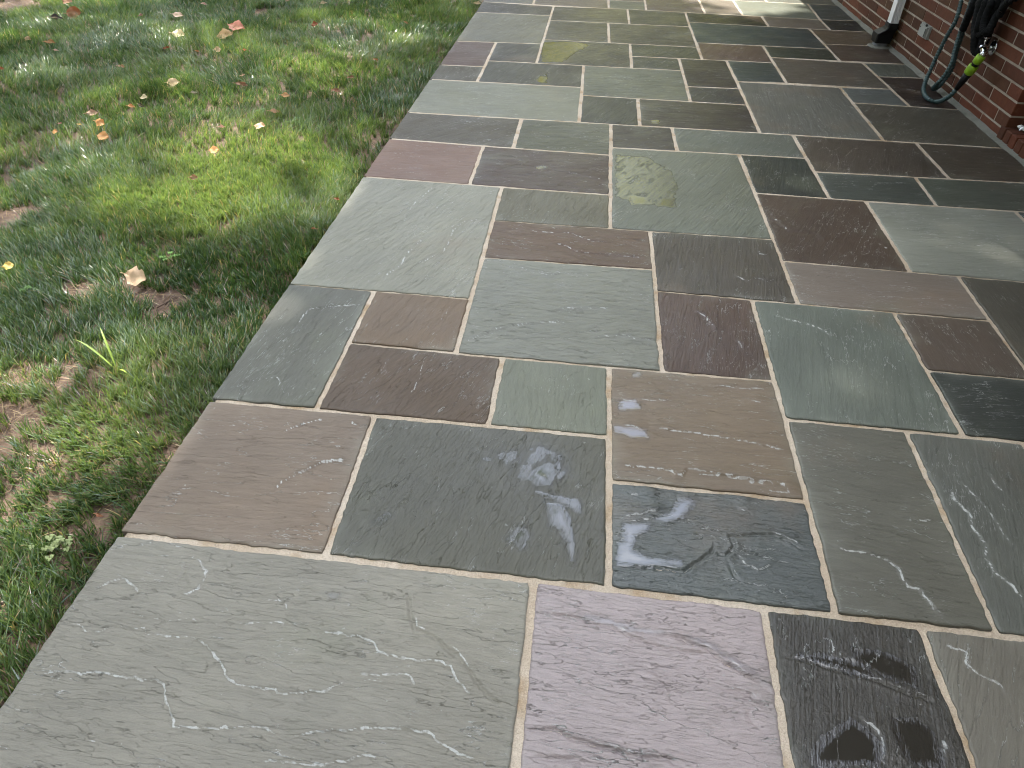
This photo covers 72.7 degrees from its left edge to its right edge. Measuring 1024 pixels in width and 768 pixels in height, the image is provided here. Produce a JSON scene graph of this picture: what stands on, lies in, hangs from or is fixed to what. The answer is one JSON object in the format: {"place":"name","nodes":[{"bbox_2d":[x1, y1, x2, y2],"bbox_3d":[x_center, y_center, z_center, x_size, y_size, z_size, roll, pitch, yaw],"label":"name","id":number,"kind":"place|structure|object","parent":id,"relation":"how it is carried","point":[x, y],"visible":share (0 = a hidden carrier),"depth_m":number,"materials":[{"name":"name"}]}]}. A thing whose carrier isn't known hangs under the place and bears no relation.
{"place":"outdoors","nodes":[
{"label":"outdoors","id":0,"kind":"place"},
{"bbox_2d":[0,0,483,707],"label":"lawn","id":1,"kind":"structure","parent":0,"point":[10,410],"depth_m":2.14,"materials":[{"name":"plant"}]},
{"bbox_2d":[2,261,13,269],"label":"fallen leaf","id":2,"kind":"object","parent":1,"relation":"on","point":[8,264],"visible":1,"depth_m":2.40,"materials":[{"name":"yellow plant"}]},
{"bbox_2d":[19,285,37,294],"bbox_3d":[-1.605,-0.308,2.313,0.054,0.036,0.047,5,40,4],"label":"clover","id":3,"kind":"object","parent":1,"relation":"on","point":[28,286],"visible":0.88,"depth_m":2.31,"materials":[{"name":"green plant"}]},
{"bbox_2d":[28,534,64,551],"bbox_3d":[-1.012,0.357,1.523,0.066,0.038,0.040,-27,47,-30],"label":"clover","id":4,"kind":"object","parent":1,"relation":"on","point":[52,537],"visible":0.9,"depth_m":1.52,"materials":[{"name":"green plant"}]},
{"bbox_2d":[46,13,62,19],"bbox_3d":[-3.336,-2.674,5.074,0.126,0.028,0.047,10,60,3],"label":"fallen leaf","id":5,"kind":"object","parent":1,"relation":"on","point":[52,16],"visible":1,"depth_m":5.08,"materials":[{"name":"plant"}]},
{"bbox_2d":[45,535,72,560],"bbox_3d":[-0.988,0.360,1.521,0.056,0.037,0.055,-16,43,-20],"label":"clover","id":6,"kind":"object","parent":1,"relation":"on","point":[69,540],"visible":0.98,"depth_m":1.52,"materials":[{"name":"green plant"}]},
{"bbox_2d":[63,6,80,18],"bbox_3d":[-3.284,-2.769,5.200,0.135,0.095,0.027,-2,4,-2],"label":"fallen leaf","id":7,"kind":"object","parent":1,"relation":"on","point":[73,10],"visible":0.95,"depth_m":5.20,"materials":[{"name":"brown plant"}]},
{"bbox_2d":[83,109,97,114],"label":"fallen leaf","id":8,"kind":"object","parent":1,"relation":"on","point":[91,112],"visible":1,"depth_m":3.57,"materials":[{"name":"beige plant"}]},
{"bbox_2d":[93,118,104,125],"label":"fallen leaf","id":9,"kind":"object","parent":1,"relation":"on","point":[100,121],"visible":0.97,"depth_m":3.47,"materials":[{"name":"orange plant"}]},
{"bbox_2d":[73,328,125,371],"bbox_3d":[-1.157,-0.092,2.010,0.207,0.088,0.071,19,43,20],"label":"tall grass blade","id":10,"kind":"object","parent":1,"relation":"on","point":[107,346],"depth_m":2.01,"materials":[{"name":"green plant"}]},
{"bbox_2d":[97,131,108,139],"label":"fallen leaf","id":11,"kind":"object","parent":1,"relation":"on","point":[102,135],"visible":1,"depth_m":3.33,"materials":[{"name":"orange plant"}]},
{"bbox_2d":[120,266,145,285],"bbox_3d":[-1.276,-0.367,2.347,0.097,0.015,0.068,16,84,6],"label":"fallen leaf","id":12,"kind":"object","parent":1,"relation":"on","point":[134,276],"visible":1,"depth_m":2.35,"materials":[{"name":"beige plant"}]},
{"bbox_2d":[156,296,178,307],"bbox_3d":[-1.135,-0.271,2.295,0.079,0.015,0.015,-28,48,-30],"label":"twig","id":13,"kind":"object","parent":1,"relation":"on","point":[167,301],"visible":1,"depth_m":2.29,"materials":[{"name":"wood"}]},
{"bbox_2d":[159,251,180,261],"bbox_3d":[-1.228,-0.454,2.503,0.060,0.033,0.065,21,43,22],"label":"clover","id":14,"kind":"object","parent":1,"relation":"on","point":[174,255],"visible":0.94,"depth_m":2.49,"materials":[{"name":"green plant"}]},
{"bbox_2d":[164,78,178,85],"bbox_3d":[-1.947,-1.728,3.985,0.086,0.050,0.015,-5,2,-7],"label":"fallen leaf","id":15,"kind":"object","parent":1,"relation":"on","point":[175,81],"visible":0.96,"depth_m":3.98,"materials":[{"name":"beige plant"}]},
{"bbox_2d":[169,29,183,36],"bbox_3d":[-2.312,-2.421,4.806,0.104,0.020,0.072,3,76,-9],"label":"fallen leaf","id":16,"kind":"object","parent":1,"relation":"on","point":[180,32],"visible":0.88,"depth_m":4.81,"materials":[{"name":"beige plant"}]},
{"bbox_2d":[170,12,182,16],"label":"fallen leaf","id":17,"kind":"object","parent":1,"relation":"on","point":[176,14],"visible":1,"depth_m":5.23,"materials":[{"name":"beige plant"}]},
{"bbox_2d":[188,174,197,179],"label":"fallen leaf","id":18,"kind":"object","parent":1,"relation":"on","point":[193,176],"visible":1,"depth_m":2.99,"materials":[{"name":"brown plant"}]},
{"bbox_2d":[209,146,218,152],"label":"fallen leaf","id":19,"kind":"object","parent":1,"relation":"on","point":[214,149],"visible":1,"depth_m":3.23,"materials":[{"name":"yellow plant"}]},
{"bbox_2d":[216,28,232,38],"bbox_3d":[-1.991,-2.403,4.793,0.148,0.026,0.083,-16,75,-1],"label":"fallen leaf","id":20,"kind":"object","parent":1,"relation":"on","point":[223,31],"visible":0.85,"depth_m":4.80,"materials":[{"name":"beige plant"}]},
{"bbox_2d":[225,20,244,30],"bbox_3d":[-1.980,-2.553,4.966,0.174,0.028,0.095,19,73,13],"label":"fallen leaf","id":21,"kind":"object","parent":1,"relation":"on","point":[237,24],"visible":1,"depth_m":4.97,"materials":[{"name":"pink plant"}]},
{"bbox_2d":[232,82,247,85],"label":"fallen leaf","id":22,"kind":"object","parent":1,"relation":"on","point":[242,83],"visible":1,"depth_m":3.98,"materials":[{"name":"brown plant"}]},
{"bbox_2d":[253,122,264,128],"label":"fallen leaf","id":23,"kind":"object","parent":1,"relation":"on","point":[259,125],"visible":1,"depth_m":3.47,"materials":[{"name":"beige plant"}]},
{"bbox_2d":[837,0,1023,158],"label":"house","id":24,"kind":"structure","parent":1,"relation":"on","point":[989,93],"depth_m":3.89,"materials":[{"name":"red brick"}]},
{"bbox_2d":[867,0,905,48],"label":"downspout","id":25,"kind":"object","parent":24,"relation":"attached to","point":[881,37],"visible":1,"depth_m":4.85,"materials":[{"name":"white paint"}]},
{"bbox_2d":[917,22,932,39],"bbox_3d":[2.627,-2.254,4.438,0.036,0.078,0.144,5,40,4],"label":"outlet cover","id":26,"kind":"object","parent":24,"relation":"attached to","point":[924,30],"visible":1,"depth_m":4.41,"materials":[{"name":"grey plastic"}]},
{"bbox_2d":[979,36,997,57],"bbox_3d":[2.494,-1.758,3.643,0.085,0.087,0.178,16,42,17],"label":"garden tap","id":27,"kind":"object","parent":24,"relation":"attached to","point":[985,48],"visible":1,"depth_m":3.65,"materials":[{"name":"silver metal"}]},
{"bbox_2d":[921,0,985,103],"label":"garden hose","id":28,"kind":"object","parent":27,"relation":"attached to","point":[971,69],"visible":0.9,"depth_m":3.96,"materials":[{"name":"grey plastic"}]},
{"bbox_2d":[1017,125,1023,130],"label":"foil scrap","id":29,"kind":"object","parent":24,"relation":"on","point":[1021,127],"visible":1,"depth_m":3.47,"materials":[{"name":"silver metal"}]},
{"bbox_3d":[2.502,-2.297,3.235,0.122,0.090,0.120,5,40,4],"label":"wall hook","id":30,"kind":"object","parent":24,"relation":"attached to","visible":0},
{"bbox_2d":[959,0,1016,55],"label":"black hose","id":31,"kind":"object","parent":30,"relation":"hanging from","point":[986,15],"visible":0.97,"depth_m":3.61,"materials":[{"name":"rubber"}]},
{"bbox_2d":[0,0,1023,767],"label":"patio","id":32,"kind":"structure","parent":0,"point":[622,384],"depth_m":1.76,"materials":[{"name":"grey stone"}]}
]}

